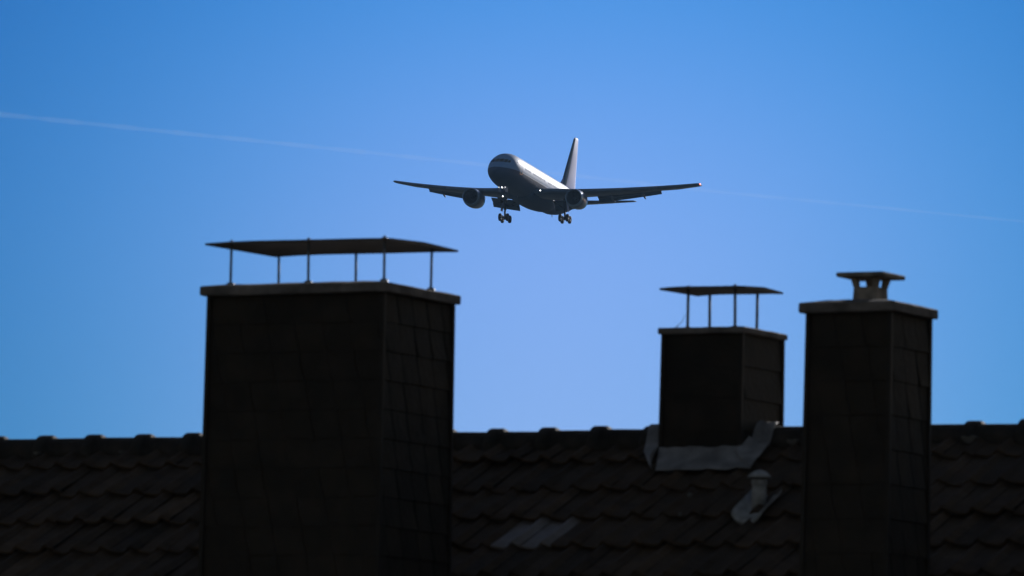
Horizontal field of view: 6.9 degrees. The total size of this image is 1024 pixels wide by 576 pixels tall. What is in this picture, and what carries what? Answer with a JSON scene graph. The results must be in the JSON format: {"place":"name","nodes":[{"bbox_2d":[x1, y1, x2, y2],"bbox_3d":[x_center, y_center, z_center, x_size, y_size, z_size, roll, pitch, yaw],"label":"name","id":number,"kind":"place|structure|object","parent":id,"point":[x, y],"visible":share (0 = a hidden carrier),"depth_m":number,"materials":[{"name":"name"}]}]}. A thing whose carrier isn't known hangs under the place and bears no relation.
{"place":"outdoors","nodes":[
{"label":"outdoors","id":0,"kind":"place"},
{"bbox_2d":[0,236,1023,575],"bbox_3d":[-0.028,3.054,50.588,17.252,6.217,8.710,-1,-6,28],"label":"house","id":1,"kind":"structure","parent":0,"point":[328,440],"depth_m":48.53,"materials":[{"name":"tile"}]},
{"bbox_2d":[0,0,1023,438],"label":"sky","id":2,"kind":"structure","parent":0,"point":[821,139],"materials":[{"name":"blue"}]},
{"bbox_2d":[393,138,701,223],"bbox_3d":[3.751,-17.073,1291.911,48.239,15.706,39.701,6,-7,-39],"label":"airliner","id":3,"kind":"object","parent":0,"point":[518,181],"visible":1,"depth_m":1281.39,"materials":[{"name":"paint"}]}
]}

